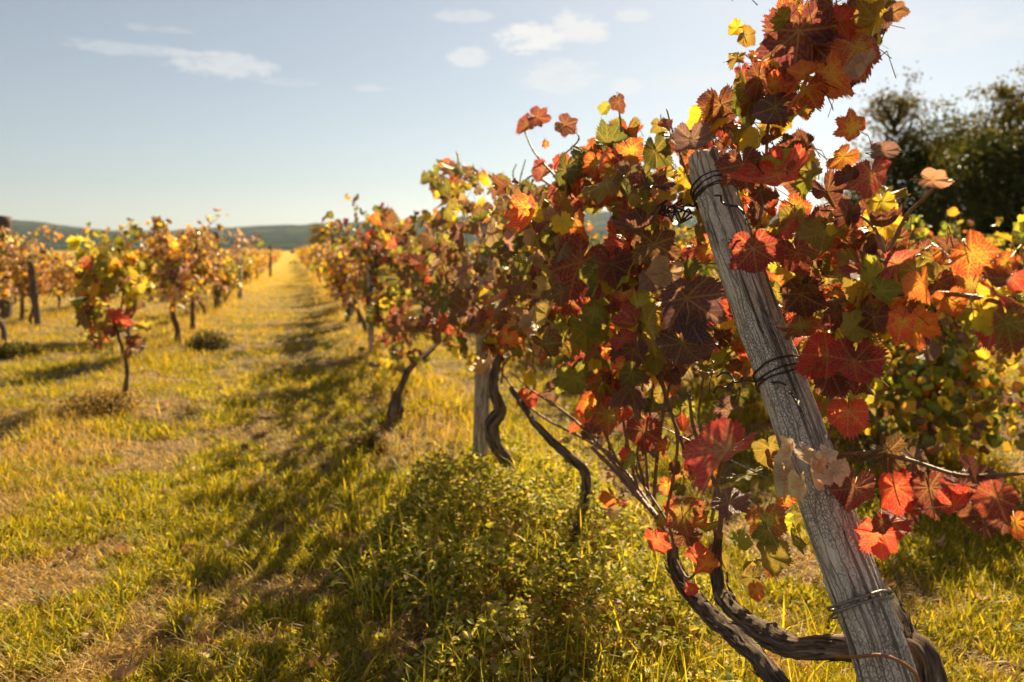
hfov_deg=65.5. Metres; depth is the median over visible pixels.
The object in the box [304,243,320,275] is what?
grape vine
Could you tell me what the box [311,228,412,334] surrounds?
grape vine
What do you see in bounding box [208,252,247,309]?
grape vine
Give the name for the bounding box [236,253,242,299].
wooden post
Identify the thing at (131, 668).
fallen leaves
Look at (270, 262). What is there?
wooden post
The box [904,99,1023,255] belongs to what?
broadleaf tree
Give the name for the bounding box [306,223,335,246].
broadleaf tree
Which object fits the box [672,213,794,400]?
grape vine
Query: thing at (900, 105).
broadleaf tree
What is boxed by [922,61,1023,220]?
broadleaf tree
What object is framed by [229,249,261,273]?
grape vine
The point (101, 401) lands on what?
weed clump
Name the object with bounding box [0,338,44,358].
weed clump
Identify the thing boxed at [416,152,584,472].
grape vine
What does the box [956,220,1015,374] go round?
grape vine
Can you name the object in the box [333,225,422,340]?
grape vine
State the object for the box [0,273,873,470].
tall grass
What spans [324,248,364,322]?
grape vine
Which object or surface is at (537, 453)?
mound grass
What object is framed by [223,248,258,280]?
grape vine
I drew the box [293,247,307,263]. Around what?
grape vine
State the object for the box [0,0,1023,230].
sky
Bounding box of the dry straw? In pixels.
[0,319,1023,681]
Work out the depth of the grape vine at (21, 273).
13.25 m
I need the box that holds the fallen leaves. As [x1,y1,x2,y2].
[25,318,989,681]
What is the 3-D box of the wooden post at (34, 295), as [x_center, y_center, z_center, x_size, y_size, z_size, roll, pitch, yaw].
[-7.844,-0.682,13.097,0.336,1.449,0.110,6,9,43]
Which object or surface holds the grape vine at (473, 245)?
on the ground at (282, 265)
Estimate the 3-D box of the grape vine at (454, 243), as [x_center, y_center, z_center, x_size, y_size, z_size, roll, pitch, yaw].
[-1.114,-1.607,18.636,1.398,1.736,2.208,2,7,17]
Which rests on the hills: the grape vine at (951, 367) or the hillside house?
the hillside house
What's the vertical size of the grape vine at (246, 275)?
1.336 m
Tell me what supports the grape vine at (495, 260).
on the ground at (282, 265)
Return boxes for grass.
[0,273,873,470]
[316,413,954,681]
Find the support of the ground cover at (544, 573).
on the ground at (282, 265)
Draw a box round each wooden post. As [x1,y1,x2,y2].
[0,216,12,318]
[27,255,41,326]
[212,232,221,307]
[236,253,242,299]
[269,245,271,276]
[345,239,351,321]
[366,223,374,354]
[473,223,493,470]
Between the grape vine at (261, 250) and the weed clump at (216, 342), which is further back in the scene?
the grape vine at (261, 250)
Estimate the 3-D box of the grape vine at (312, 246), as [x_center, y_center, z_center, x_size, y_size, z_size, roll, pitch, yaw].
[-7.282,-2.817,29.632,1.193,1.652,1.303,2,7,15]
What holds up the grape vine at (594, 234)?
on the ground at (282, 265)
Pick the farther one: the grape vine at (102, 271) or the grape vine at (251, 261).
the grape vine at (251, 261)
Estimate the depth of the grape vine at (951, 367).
4.46 m
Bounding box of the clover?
[0,332,1023,681]
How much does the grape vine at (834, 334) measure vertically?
1.608 m
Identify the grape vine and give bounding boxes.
[0,224,63,340]
[0,231,81,322]
[2,246,69,324]
[38,255,82,314]
[48,256,76,301]
[52,253,65,264]
[65,235,155,395]
[82,218,178,339]
[135,222,263,330]
[139,208,258,345]
[193,239,243,314]
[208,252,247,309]
[221,248,255,302]
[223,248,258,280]
[223,256,245,299]
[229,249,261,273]
[233,253,260,283]
[243,248,256,283]
[244,250,271,279]
[250,253,260,280]
[253,247,267,278]
[289,239,354,315]
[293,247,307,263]
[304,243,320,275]
[304,243,326,283]
[308,243,331,291]
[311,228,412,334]
[313,250,335,298]
[315,194,462,343]
[316,247,331,292]
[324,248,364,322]
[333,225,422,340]
[356,202,467,424]
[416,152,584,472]
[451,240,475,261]
[461,242,499,303]
[494,257,524,314]
[502,0,1023,681]
[509,116,675,551]
[518,221,603,306]
[586,220,725,378]
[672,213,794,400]
[680,227,1002,420]
[794,232,939,316]
[844,186,1023,464]
[922,207,1023,440]
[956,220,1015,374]
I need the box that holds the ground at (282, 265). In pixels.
[0,251,1023,681]
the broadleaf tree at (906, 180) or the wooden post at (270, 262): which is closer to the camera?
the broadleaf tree at (906, 180)
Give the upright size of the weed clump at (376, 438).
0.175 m
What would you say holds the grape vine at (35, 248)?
on the ground at (282, 265)
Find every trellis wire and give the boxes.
[407,305,769,478]
[490,255,716,264]
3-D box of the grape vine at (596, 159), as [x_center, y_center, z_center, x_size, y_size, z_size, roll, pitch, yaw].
[0.317,0.021,3.251,0.606,1.761,2.630,-1,7,-5]
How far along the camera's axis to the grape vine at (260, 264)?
33.13 m
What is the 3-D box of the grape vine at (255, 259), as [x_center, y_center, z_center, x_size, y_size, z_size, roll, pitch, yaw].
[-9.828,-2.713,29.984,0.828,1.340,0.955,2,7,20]
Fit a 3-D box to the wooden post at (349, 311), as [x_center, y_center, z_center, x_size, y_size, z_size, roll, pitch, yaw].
[-2.806,-0.943,13.747,0.108,1.705,0.299,2,7,18]
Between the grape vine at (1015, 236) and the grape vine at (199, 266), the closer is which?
the grape vine at (1015, 236)
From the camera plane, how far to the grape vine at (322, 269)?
14.76 m
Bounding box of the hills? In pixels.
[12,210,960,250]
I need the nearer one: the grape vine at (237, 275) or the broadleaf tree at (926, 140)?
the grape vine at (237, 275)
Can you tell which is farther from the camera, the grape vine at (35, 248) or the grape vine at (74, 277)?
the grape vine at (74, 277)
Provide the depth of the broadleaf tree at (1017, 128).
26.10 m
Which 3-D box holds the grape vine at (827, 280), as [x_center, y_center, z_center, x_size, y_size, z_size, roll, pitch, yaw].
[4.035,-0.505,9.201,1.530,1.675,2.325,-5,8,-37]
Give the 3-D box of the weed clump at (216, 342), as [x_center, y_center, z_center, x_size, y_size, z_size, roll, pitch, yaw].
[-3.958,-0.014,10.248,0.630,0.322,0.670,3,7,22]
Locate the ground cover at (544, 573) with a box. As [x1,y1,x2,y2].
[314,433,758,681]
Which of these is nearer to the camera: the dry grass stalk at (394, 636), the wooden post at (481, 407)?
the dry grass stalk at (394, 636)
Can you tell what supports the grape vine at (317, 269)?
on the ground at (282, 265)
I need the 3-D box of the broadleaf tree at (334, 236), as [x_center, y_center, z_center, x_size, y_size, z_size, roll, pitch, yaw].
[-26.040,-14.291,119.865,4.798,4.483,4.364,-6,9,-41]
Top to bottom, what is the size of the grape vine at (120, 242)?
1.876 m
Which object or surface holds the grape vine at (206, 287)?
on the ground at (282, 265)
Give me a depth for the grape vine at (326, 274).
19.41 m
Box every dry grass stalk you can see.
[385,629,445,675]
[425,538,433,625]
[481,602,516,672]
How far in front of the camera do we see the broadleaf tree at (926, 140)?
27.38 m
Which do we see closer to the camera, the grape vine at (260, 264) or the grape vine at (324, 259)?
the grape vine at (324, 259)
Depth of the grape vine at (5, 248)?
10.98 m
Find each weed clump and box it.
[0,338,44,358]
[62,384,140,419]
[181,328,237,351]
[342,431,391,456]
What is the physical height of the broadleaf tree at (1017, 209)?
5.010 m
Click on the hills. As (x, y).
(285, 237)
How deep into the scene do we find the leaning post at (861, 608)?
1.60 m
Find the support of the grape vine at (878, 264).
on the ground at (282, 265)
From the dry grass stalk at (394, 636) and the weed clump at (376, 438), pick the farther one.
the weed clump at (376, 438)
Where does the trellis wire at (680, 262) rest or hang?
attached to the wooden post
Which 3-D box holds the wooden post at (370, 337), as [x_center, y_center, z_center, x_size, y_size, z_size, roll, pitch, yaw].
[-1.679,-0.482,9.447,0.074,1.815,0.277,-1,7,-12]
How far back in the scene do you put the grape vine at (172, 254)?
9.70 m
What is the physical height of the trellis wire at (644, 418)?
0.015 m
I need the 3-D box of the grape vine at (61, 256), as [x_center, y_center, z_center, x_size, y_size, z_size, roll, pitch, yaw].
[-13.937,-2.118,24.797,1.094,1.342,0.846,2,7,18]
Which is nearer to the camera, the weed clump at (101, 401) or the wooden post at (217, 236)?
the weed clump at (101, 401)
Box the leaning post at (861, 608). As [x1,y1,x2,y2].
[657,146,920,681]
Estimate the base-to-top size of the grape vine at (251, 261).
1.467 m
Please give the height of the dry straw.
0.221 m
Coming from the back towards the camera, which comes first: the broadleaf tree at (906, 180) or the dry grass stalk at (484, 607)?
the broadleaf tree at (906, 180)
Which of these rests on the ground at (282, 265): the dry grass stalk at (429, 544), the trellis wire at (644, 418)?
the dry grass stalk at (429, 544)
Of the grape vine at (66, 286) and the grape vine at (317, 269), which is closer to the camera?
the grape vine at (66, 286)
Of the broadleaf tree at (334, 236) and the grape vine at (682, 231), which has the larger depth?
the broadleaf tree at (334, 236)
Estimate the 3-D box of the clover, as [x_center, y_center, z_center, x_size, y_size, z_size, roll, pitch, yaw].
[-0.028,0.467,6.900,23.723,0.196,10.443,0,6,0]
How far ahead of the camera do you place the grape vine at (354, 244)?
8.29 m
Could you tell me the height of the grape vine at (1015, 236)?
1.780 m
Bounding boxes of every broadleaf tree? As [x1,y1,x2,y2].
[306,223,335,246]
[326,232,347,246]
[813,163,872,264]
[844,61,960,209]
[846,135,954,242]
[880,95,989,241]
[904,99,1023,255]
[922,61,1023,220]
[958,130,1023,255]
[997,100,1023,230]
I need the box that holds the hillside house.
[228,231,236,236]
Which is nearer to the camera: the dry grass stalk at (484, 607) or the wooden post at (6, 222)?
the dry grass stalk at (484, 607)
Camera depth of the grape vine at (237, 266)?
18.15 m

